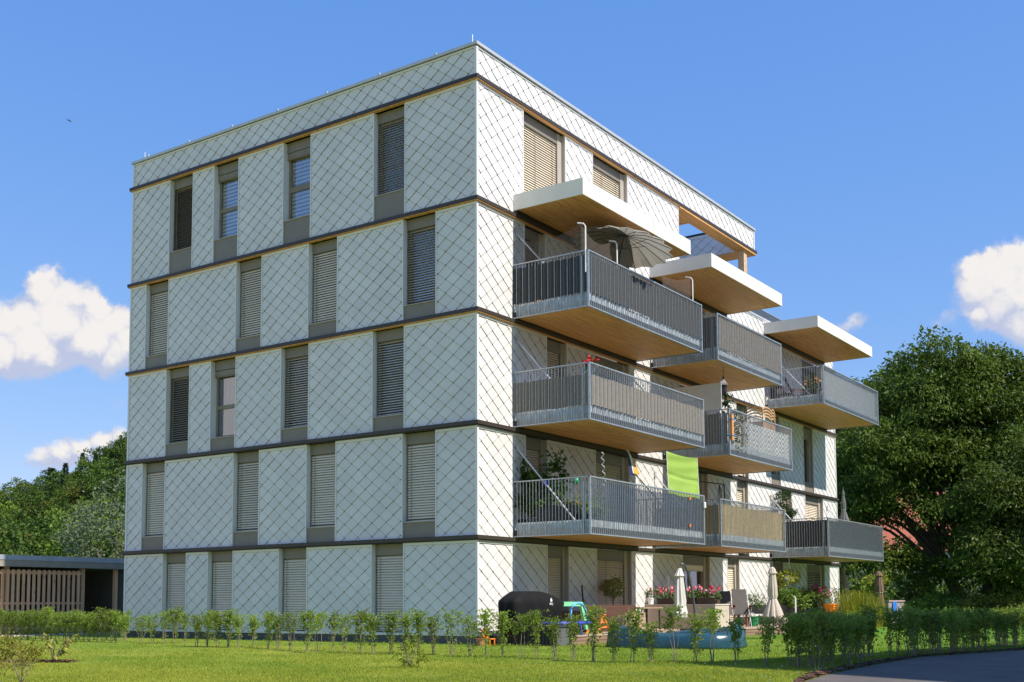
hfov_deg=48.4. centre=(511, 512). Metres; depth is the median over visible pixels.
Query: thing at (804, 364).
window
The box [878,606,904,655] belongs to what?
hedge shrub
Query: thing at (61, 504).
broadleaf tree
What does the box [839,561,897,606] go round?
broadleaf tree
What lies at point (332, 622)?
hedge shrub
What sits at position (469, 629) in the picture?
hedge shrub
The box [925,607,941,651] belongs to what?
hedge shrub
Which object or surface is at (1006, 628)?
hedge shrub
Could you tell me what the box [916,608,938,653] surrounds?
hedge shrub
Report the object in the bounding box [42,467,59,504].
spruce
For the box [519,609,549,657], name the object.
hedge shrub
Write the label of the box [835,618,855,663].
hedge shrub
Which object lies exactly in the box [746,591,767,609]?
planter plant
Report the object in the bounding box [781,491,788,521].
window
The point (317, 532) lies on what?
window
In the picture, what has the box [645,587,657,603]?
potted plant
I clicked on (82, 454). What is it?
spruce
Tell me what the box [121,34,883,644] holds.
apartment building
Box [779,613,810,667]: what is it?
hedge shrub
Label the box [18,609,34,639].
hedge shrub
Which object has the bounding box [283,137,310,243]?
window
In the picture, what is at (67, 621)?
hedge shrub
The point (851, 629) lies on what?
hedge shrub
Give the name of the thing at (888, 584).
broadleaf tree
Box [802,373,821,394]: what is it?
potted plant
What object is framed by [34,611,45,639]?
hedge shrub
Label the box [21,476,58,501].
broadleaf tree
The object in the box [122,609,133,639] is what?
hedge shrub
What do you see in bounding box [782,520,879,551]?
privacy screen
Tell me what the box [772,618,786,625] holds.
cushion box
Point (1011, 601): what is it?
wild bush
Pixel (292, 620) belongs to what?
hedge shrub
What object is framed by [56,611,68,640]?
hedge shrub
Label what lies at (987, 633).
hedge shrub
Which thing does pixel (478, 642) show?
potted plant
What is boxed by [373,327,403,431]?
window
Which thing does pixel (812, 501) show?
window
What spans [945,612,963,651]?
hedge shrub
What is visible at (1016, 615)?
hedge shrub
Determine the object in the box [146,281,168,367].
window
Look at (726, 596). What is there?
garden chair
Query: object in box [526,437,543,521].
window
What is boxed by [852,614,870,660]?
hedge shrub
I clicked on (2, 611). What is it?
hedge shrub
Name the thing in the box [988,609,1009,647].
hedge shrub
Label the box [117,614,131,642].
hedge shrub
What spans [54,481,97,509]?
broadleaf tree
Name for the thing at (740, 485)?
window
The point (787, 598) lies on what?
planter plant
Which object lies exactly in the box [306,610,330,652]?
hedge shrub
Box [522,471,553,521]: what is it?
tomato plant
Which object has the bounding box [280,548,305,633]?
window
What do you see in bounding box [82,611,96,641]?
hedge shrub
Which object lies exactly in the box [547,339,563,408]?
window
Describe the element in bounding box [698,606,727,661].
hedge shrub
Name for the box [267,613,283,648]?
hedge shrub
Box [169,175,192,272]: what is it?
window
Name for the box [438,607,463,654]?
hedge shrub
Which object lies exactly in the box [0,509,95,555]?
broadleaf tree
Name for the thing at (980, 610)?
hedge shrub
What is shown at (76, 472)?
broadleaf tree
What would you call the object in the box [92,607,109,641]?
hedge shrub
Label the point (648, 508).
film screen
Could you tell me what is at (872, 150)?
sky
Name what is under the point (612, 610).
rattan sofa
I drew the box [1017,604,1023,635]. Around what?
hedge shrub
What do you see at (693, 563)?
terrace door
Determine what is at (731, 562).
window
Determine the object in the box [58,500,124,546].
broadleaf tree
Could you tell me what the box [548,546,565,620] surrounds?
window
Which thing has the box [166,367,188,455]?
window
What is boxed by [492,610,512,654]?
hedge shrub
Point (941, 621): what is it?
hedge shrub
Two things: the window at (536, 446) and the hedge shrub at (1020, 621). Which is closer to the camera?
the hedge shrub at (1020, 621)
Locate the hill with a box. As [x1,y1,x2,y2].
[115,431,980,608]
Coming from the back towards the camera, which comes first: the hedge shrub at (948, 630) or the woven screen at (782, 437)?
the woven screen at (782, 437)
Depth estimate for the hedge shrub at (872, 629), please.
21.27 m
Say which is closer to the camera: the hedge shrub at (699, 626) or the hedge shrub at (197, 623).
the hedge shrub at (699, 626)
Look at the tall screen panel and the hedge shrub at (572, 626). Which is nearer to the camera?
the hedge shrub at (572, 626)
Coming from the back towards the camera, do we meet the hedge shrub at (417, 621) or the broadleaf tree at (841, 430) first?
the broadleaf tree at (841, 430)
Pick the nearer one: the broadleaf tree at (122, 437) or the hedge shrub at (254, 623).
the hedge shrub at (254, 623)
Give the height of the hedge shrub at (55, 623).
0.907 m
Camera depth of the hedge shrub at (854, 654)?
22.06 m
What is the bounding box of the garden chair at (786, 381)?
[785,377,805,396]
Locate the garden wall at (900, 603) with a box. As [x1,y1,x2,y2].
[884,600,904,622]
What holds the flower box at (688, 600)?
on the planter wall at (653, 617)
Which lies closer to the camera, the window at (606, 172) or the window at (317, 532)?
the window at (317, 532)
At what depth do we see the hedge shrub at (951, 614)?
23.29 m
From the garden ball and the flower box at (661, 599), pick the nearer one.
the garden ball
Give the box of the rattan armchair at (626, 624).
[614,612,645,628]
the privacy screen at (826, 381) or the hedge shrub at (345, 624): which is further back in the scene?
the privacy screen at (826, 381)
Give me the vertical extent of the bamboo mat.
1.080 m
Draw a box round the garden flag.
[626,450,639,488]
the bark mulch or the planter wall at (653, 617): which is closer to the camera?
the bark mulch
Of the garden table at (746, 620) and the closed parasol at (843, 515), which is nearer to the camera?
the garden table at (746, 620)
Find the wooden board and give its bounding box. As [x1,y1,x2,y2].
[730,414,734,439]
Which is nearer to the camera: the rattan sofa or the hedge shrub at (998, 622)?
the hedge shrub at (998, 622)
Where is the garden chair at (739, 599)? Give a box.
[730,588,751,626]
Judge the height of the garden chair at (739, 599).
1.295 m
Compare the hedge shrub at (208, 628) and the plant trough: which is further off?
the plant trough
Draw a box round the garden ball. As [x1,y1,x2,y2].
[573,478,579,514]
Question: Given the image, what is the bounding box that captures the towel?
[893,602,896,610]
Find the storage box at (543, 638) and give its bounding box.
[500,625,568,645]
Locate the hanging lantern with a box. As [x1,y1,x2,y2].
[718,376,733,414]
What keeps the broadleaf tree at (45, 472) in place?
on the hill
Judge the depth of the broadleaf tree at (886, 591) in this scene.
79.39 m
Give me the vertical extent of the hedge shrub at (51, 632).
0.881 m
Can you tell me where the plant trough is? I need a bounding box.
[537,505,601,521]
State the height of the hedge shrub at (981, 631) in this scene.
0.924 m
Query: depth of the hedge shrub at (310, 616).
25.50 m
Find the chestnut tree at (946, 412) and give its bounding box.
[835,324,1023,610]
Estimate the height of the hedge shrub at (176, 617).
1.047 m
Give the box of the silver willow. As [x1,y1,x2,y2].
[49,468,125,558]
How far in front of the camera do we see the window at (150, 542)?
37.21 m
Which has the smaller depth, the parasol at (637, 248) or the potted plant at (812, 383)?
the parasol at (637, 248)
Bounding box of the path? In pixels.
[2,632,117,636]
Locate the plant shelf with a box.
[563,501,587,506]
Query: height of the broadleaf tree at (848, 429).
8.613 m
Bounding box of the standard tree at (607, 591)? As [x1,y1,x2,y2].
[599,575,626,604]
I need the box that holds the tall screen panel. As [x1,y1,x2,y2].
[671,381,722,448]
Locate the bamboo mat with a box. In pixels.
[700,504,781,540]
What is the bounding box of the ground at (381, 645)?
[0,623,1023,681]
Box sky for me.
[0,0,1023,500]
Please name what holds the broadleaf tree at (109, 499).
on the hill
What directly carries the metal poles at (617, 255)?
attached to the apartment building
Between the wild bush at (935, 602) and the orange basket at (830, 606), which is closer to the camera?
the orange basket at (830, 606)
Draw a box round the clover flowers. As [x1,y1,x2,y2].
[0,640,1012,681]
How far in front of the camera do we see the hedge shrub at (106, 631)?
34.33 m
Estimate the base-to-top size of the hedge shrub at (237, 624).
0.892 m
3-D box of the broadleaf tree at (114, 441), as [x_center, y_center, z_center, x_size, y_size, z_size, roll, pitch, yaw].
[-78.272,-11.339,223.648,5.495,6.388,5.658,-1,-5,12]
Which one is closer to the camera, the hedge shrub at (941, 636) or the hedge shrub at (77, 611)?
the hedge shrub at (941, 636)
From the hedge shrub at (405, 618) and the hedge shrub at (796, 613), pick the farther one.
the hedge shrub at (405, 618)
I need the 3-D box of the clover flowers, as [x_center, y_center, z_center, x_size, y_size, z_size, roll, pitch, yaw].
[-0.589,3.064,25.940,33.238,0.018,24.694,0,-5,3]
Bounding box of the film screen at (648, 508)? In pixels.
[605,484,699,531]
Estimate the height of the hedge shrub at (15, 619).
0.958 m
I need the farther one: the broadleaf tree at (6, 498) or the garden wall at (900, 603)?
the broadleaf tree at (6, 498)
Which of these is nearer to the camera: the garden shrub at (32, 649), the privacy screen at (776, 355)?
the garden shrub at (32, 649)
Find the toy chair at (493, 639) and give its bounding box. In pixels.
[482,629,494,645]
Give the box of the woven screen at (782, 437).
[745,422,785,456]
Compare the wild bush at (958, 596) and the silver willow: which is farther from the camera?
the silver willow
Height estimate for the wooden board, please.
0.840 m
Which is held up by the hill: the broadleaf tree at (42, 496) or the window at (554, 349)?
the broadleaf tree at (42, 496)
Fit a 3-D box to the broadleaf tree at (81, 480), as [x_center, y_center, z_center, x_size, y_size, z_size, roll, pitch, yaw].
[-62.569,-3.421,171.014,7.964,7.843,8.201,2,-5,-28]
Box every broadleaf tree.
[0,477,35,514]
[0,485,19,499]
[0,489,20,505]
[0,499,19,525]
[0,505,14,553]
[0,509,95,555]
[0,528,41,555]
[1,520,40,552]
[3,504,35,547]
[8,488,38,506]
[8,500,72,546]
[13,481,32,502]
[15,488,46,511]
[15,517,96,557]
[20,470,80,519]
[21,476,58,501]
[22,500,51,534]
[23,508,77,550]
[35,470,59,491]
[37,501,124,558]
[44,504,75,532]
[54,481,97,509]
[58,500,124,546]
[62,456,96,485]
[67,466,112,500]
[68,495,113,530]
[77,444,121,479]
[79,456,124,510]
[91,460,125,494]
[94,466,125,506]
[97,436,126,476]
[101,439,123,459]
[104,481,125,512]
[107,491,125,548]
[110,431,126,448]
[117,438,126,471]
[835,428,849,437]
[835,428,854,442]
[835,436,871,491]
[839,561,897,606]
[839,568,900,603]
[855,569,913,594]
[889,569,941,609]
[912,582,975,600]
[917,434,1023,603]
[930,562,981,593]
[965,577,981,594]
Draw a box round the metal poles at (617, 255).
[577,222,692,303]
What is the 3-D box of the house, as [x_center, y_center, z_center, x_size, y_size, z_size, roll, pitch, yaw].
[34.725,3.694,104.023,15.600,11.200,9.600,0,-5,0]
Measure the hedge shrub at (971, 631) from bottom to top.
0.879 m
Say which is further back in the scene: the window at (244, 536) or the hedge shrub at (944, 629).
the window at (244, 536)
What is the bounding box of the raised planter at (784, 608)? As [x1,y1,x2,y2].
[738,605,813,624]
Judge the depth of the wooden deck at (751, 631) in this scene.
36.71 m
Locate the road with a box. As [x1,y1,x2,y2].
[805,650,1023,681]
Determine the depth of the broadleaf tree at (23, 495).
195.54 m
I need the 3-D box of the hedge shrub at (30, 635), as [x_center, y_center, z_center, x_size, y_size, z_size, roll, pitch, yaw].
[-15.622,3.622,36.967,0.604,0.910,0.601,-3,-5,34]
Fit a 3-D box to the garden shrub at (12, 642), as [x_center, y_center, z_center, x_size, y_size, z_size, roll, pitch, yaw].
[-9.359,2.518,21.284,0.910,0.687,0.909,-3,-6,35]
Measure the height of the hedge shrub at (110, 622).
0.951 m
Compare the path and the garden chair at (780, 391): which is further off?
the garden chair at (780, 391)
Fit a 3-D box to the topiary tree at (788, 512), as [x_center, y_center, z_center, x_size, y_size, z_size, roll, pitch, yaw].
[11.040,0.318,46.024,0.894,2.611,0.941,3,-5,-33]
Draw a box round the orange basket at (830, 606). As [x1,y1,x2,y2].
[824,604,837,611]
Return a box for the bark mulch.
[0,647,1023,681]
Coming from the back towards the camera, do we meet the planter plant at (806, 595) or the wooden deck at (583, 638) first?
the planter plant at (806, 595)
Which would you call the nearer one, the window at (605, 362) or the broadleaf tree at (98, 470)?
the window at (605, 362)
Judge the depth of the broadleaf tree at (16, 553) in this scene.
103.24 m
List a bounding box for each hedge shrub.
[0,609,5,632]
[2,609,18,637]
[3,612,12,637]
[14,610,32,639]
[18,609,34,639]
[27,609,45,639]
[27,612,37,637]
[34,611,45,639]
[40,606,55,638]
[45,621,53,638]
[48,611,62,640]
[49,612,62,638]
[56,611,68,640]
[60,612,74,638]
[67,612,84,640]
[72,609,84,639]
[76,614,87,641]
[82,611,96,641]
[88,614,104,641]
[90,613,96,639]
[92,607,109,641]
[103,610,119,638]
[103,614,109,639]
[108,609,121,642]
[117,613,129,637]
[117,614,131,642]
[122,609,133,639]
[132,613,148,641]
[141,612,160,643]
[156,610,171,643]
[163,606,185,642]
[178,611,192,645]
[187,614,205,646]
[199,610,213,646]
[203,610,225,646]
[218,608,237,646]
[225,612,249,647]
[247,614,262,646]
[259,610,279,648]
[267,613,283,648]
[278,611,298,648]
[296,609,316,651]
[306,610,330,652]
[324,610,341,650]
[334,614,357,653]
[350,609,372,651]
[355,611,384,653]
[379,610,401,654]
[396,612,414,651]
[409,608,431,654]
[423,614,442,653]
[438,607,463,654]
[455,614,483,655]
[471,608,496,656]
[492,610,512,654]
[505,612,532,657]
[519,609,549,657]
[539,615,566,659]
[562,612,586,659]
[579,604,607,661]
[600,616,624,661]
[618,607,647,662]
[637,620,662,662]
[658,604,684,663]
[680,612,708,662]
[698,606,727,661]
[725,616,747,662]
[753,615,781,665]
[775,615,801,665]
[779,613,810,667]
[782,615,810,666]
[788,610,812,665]
[794,617,815,668]
[797,610,821,664]
[803,610,836,667]
[807,607,824,662]
[809,613,844,668]
[813,609,842,660]
[819,611,853,666]
[821,610,845,665]
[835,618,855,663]
[836,617,856,662]
[838,610,861,663]
[838,613,864,661]
[840,610,862,655]
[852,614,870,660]
[855,614,871,660]
[856,604,882,652]
[860,613,872,657]
[861,612,879,656]
[868,612,884,654]
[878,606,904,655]
[891,607,907,654]
[898,605,925,654]
[901,610,915,653]
[903,605,929,653]
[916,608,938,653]
[919,612,931,652]
[922,608,944,653]
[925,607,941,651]
[926,610,951,652]
[934,611,949,652]
[939,606,962,650]
[939,607,947,648]
[940,607,960,651]
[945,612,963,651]
[957,607,980,650]
[957,613,976,651]
[959,610,987,650]
[969,606,993,649]
[970,610,990,649]
[974,609,997,648]
[983,619,990,643]
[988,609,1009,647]
[989,607,1007,645]
[989,611,1005,647]
[990,605,1012,643]
[991,612,1015,646]
[999,612,1013,646]
[1001,609,1023,645]
[1005,607,1021,645]
[1007,606,1023,637]
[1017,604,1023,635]
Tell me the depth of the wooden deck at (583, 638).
29.63 m
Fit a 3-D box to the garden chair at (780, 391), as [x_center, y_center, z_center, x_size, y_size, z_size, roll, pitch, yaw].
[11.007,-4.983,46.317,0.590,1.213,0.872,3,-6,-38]
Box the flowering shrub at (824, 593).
[808,581,831,611]
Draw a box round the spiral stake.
[601,452,605,485]
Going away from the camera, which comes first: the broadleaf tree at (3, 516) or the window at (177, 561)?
the window at (177, 561)
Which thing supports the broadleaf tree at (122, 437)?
on the hill
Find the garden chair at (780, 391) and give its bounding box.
[773,385,795,396]
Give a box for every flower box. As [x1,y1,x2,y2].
[655,586,674,603]
[672,586,699,603]
[694,585,721,603]
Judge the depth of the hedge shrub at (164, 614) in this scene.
30.94 m
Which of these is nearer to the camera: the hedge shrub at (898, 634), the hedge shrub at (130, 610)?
the hedge shrub at (898, 634)
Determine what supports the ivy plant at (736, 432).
on the apartment building
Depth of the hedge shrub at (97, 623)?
32.85 m
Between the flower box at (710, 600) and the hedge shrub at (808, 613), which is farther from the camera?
the flower box at (710, 600)
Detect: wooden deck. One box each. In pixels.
[493,628,679,644]
[740,623,785,635]
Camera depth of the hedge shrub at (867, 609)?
21.67 m
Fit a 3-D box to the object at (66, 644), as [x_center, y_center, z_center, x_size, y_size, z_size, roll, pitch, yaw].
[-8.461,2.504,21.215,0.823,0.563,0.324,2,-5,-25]
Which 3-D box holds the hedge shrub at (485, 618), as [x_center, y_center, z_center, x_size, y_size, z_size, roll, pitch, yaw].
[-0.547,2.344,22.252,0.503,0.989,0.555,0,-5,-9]
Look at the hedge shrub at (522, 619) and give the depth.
21.96 m
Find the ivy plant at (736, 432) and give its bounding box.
[727,407,749,452]
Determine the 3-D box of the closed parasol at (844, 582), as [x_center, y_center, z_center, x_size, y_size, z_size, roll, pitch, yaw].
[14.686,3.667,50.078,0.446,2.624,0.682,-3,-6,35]
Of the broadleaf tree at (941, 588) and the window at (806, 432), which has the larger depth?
the broadleaf tree at (941, 588)
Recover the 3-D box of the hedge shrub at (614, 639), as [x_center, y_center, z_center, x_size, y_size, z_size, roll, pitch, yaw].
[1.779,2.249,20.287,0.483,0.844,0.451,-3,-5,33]
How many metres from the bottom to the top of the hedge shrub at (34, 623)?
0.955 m
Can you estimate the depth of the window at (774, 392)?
47.42 m
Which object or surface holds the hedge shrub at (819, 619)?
on the ground at (381, 645)
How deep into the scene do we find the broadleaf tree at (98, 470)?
145.48 m
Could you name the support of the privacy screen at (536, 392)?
attached to the apartment building
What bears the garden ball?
on the plant trough
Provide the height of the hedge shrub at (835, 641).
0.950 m
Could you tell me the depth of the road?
17.38 m
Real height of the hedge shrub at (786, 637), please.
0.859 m
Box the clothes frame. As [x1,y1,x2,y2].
[700,481,724,503]
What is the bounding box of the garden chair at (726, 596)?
[718,591,742,623]
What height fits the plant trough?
0.600 m
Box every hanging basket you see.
[776,564,800,587]
[861,566,891,609]
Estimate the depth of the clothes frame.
39.18 m
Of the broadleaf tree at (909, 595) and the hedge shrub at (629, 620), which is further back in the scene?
the broadleaf tree at (909, 595)
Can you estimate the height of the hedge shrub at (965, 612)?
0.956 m
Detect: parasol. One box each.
[571,225,672,305]
[673,563,695,630]
[763,563,783,638]
[838,488,848,522]
[841,566,848,602]
[874,571,884,606]
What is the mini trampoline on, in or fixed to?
on the wooden deck at (583, 638)
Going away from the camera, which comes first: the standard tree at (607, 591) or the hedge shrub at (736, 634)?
the hedge shrub at (736, 634)
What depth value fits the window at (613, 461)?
35.67 m
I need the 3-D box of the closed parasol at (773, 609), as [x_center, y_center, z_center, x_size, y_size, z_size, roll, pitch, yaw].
[7.563,2.546,32.990,0.602,2.200,0.595,-3,-6,35]
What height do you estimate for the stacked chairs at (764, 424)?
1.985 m
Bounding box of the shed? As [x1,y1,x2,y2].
[0,554,123,634]
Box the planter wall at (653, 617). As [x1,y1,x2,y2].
[645,604,729,628]
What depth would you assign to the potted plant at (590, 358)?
30.37 m
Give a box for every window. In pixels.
[142,462,164,549]
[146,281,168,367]
[162,553,185,631]
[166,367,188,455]
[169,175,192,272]
[207,551,232,631]
[210,358,234,450]
[214,160,238,261]
[233,451,258,545]
[236,257,261,350]
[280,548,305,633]
[281,345,307,442]
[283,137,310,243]
[307,442,334,542]
[308,238,336,337]
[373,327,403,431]
[374,106,403,220]
[375,543,402,634]
[403,431,434,537]
[404,214,434,319]
[524,113,561,191]
[525,227,541,302]
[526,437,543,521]
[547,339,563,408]
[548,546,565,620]
[593,157,623,200]
[595,355,625,414]
[596,452,625,520]
[597,549,627,604]
[698,473,704,505]
[728,559,736,621]
[736,404,744,476]
[737,481,745,553]
[769,387,776,398]
[770,417,779,484]
[773,562,780,617]
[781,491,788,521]
[802,360,817,394]
[803,427,813,492]
[805,496,819,520]
[807,564,822,608]
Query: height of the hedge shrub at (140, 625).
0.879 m
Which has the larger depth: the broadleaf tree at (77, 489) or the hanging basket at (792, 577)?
the broadleaf tree at (77, 489)
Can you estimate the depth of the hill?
91.87 m
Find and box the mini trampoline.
[541,602,591,634]
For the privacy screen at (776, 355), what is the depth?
38.21 m
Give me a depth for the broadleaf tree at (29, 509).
145.20 m
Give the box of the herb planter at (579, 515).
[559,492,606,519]
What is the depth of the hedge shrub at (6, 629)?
35.71 m
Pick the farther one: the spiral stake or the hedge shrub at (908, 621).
the spiral stake
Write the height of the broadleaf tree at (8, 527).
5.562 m
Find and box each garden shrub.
[0,631,34,659]
[0,652,39,681]
[4,639,48,666]
[389,633,432,667]
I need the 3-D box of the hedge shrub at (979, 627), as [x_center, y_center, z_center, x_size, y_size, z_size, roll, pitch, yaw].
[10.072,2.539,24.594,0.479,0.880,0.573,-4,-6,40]
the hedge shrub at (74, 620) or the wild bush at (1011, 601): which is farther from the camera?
the wild bush at (1011, 601)
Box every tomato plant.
[513,458,540,522]
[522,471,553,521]
[538,448,573,505]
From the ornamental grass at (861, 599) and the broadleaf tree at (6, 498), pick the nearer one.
the ornamental grass at (861, 599)
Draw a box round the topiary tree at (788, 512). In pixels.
[773,488,798,521]
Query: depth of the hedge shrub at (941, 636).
23.12 m
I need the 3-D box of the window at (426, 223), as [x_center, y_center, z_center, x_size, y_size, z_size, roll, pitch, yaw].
[-2.455,-6.740,31.305,1.136,2.868,0.276,-3,-6,35]
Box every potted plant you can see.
[471,626,484,646]
[582,355,601,405]
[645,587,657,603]
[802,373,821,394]
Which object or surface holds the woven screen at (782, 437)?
attached to the apartment building
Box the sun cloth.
[666,451,698,498]
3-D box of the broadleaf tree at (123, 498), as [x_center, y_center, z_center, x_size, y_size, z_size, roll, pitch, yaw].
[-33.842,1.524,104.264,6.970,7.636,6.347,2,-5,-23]
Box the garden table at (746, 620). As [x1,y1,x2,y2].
[729,605,749,626]
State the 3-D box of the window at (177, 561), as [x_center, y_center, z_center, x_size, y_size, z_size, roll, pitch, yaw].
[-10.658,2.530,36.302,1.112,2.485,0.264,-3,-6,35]
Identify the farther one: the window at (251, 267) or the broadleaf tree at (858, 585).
the broadleaf tree at (858, 585)
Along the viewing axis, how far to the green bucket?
38.80 m
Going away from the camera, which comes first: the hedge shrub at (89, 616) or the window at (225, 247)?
the hedge shrub at (89, 616)
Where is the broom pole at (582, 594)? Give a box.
[581,585,583,603]
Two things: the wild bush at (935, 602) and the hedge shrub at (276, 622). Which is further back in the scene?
the wild bush at (935, 602)
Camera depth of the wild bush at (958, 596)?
61.28 m
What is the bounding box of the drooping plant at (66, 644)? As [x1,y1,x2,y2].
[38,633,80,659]
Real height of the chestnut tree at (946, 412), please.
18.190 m
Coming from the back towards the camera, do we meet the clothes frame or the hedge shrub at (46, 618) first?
the clothes frame
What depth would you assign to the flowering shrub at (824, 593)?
46.35 m
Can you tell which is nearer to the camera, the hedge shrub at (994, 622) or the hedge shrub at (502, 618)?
the hedge shrub at (502, 618)
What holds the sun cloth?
attached to the apartment building
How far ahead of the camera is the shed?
43.93 m
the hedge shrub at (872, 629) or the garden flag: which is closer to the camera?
the hedge shrub at (872, 629)
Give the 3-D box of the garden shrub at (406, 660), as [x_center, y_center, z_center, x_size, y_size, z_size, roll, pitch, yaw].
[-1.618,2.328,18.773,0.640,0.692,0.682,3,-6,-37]
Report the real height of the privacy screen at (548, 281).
1.000 m
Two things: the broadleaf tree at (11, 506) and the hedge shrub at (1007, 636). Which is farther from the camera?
the broadleaf tree at (11, 506)
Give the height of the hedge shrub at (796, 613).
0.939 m
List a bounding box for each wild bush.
[904,593,966,611]
[923,589,992,611]
[949,589,1023,611]
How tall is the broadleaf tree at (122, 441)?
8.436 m
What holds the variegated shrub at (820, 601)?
on the ground at (381, 645)
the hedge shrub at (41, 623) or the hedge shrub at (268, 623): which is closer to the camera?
the hedge shrub at (268, 623)
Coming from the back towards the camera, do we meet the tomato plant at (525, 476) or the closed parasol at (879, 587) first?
the closed parasol at (879, 587)
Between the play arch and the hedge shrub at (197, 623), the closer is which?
the hedge shrub at (197, 623)
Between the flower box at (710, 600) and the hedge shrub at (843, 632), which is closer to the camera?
the hedge shrub at (843, 632)
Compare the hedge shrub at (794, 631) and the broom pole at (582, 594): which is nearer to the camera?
the hedge shrub at (794, 631)
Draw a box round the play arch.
[564,602,587,629]
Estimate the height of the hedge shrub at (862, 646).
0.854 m
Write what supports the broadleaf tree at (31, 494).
on the hill
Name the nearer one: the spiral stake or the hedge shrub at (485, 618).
the hedge shrub at (485, 618)
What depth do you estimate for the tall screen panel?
37.69 m
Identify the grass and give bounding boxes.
[824,589,891,627]
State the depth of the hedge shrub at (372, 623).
23.79 m
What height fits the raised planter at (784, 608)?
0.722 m
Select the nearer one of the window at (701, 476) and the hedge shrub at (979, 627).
the hedge shrub at (979, 627)
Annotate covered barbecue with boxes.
[498,591,563,631]
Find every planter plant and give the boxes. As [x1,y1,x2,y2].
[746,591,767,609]
[777,581,803,607]
[795,586,814,610]
[804,587,825,608]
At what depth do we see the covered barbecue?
28.86 m
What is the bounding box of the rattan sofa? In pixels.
[561,605,634,632]
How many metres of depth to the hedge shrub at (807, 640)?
18.05 m
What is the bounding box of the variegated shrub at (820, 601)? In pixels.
[812,583,846,607]
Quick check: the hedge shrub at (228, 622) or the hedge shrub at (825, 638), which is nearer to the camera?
the hedge shrub at (825, 638)
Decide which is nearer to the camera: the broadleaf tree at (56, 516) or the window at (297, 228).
the window at (297, 228)
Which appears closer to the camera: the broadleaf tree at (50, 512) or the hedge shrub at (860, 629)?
the hedge shrub at (860, 629)
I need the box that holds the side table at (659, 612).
[635,607,662,628]
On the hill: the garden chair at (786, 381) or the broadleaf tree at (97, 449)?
the broadleaf tree at (97, 449)
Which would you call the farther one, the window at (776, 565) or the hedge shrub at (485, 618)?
the window at (776, 565)
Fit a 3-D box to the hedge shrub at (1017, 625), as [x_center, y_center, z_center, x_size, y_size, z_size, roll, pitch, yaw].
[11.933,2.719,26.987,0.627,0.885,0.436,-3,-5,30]
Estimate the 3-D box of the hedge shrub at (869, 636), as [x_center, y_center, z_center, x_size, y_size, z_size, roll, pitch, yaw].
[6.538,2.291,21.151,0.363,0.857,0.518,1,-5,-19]
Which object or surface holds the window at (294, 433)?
in the apartment building
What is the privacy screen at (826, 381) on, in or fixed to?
attached to the apartment building
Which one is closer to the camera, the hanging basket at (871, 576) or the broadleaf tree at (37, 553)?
the hanging basket at (871, 576)
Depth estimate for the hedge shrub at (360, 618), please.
24.67 m
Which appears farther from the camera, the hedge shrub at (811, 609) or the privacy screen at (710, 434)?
the privacy screen at (710, 434)
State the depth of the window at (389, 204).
32.22 m
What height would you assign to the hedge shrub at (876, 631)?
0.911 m
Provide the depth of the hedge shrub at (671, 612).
19.74 m
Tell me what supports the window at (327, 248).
in the apartment building
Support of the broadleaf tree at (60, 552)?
on the ground at (381, 645)
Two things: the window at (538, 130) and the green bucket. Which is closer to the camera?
the window at (538, 130)
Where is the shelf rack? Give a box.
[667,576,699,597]
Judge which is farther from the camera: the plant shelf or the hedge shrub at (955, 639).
the plant shelf
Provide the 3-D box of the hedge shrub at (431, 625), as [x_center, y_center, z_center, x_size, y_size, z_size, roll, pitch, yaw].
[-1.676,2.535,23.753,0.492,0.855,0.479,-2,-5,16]
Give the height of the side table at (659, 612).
0.690 m
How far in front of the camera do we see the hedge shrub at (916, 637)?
22.20 m
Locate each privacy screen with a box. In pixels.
[513,255,701,338]
[513,373,703,434]
[665,413,727,444]
[671,316,780,373]
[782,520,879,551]
[821,367,874,413]
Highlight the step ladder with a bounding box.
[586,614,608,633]
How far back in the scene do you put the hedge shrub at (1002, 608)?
27.58 m
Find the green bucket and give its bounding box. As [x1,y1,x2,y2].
[748,613,758,625]
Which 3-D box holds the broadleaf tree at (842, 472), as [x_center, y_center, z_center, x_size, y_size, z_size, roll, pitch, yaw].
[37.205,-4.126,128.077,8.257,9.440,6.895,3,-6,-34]
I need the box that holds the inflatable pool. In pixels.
[606,624,746,649]
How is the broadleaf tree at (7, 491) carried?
on the hill
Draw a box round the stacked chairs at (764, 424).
[746,406,775,452]
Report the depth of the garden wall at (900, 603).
56.71 m
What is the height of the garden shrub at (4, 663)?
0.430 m
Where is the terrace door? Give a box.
[683,555,706,597]
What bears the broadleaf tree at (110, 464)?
on the hill
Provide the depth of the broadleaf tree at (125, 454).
169.16 m
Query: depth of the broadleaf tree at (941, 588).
82.70 m
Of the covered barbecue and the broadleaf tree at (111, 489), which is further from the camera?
the broadleaf tree at (111, 489)
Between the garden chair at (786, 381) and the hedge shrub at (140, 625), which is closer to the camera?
the hedge shrub at (140, 625)
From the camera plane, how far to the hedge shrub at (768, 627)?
18.79 m
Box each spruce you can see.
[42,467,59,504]
[58,463,69,488]
[79,453,87,473]
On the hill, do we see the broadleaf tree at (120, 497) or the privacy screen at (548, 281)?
the broadleaf tree at (120, 497)

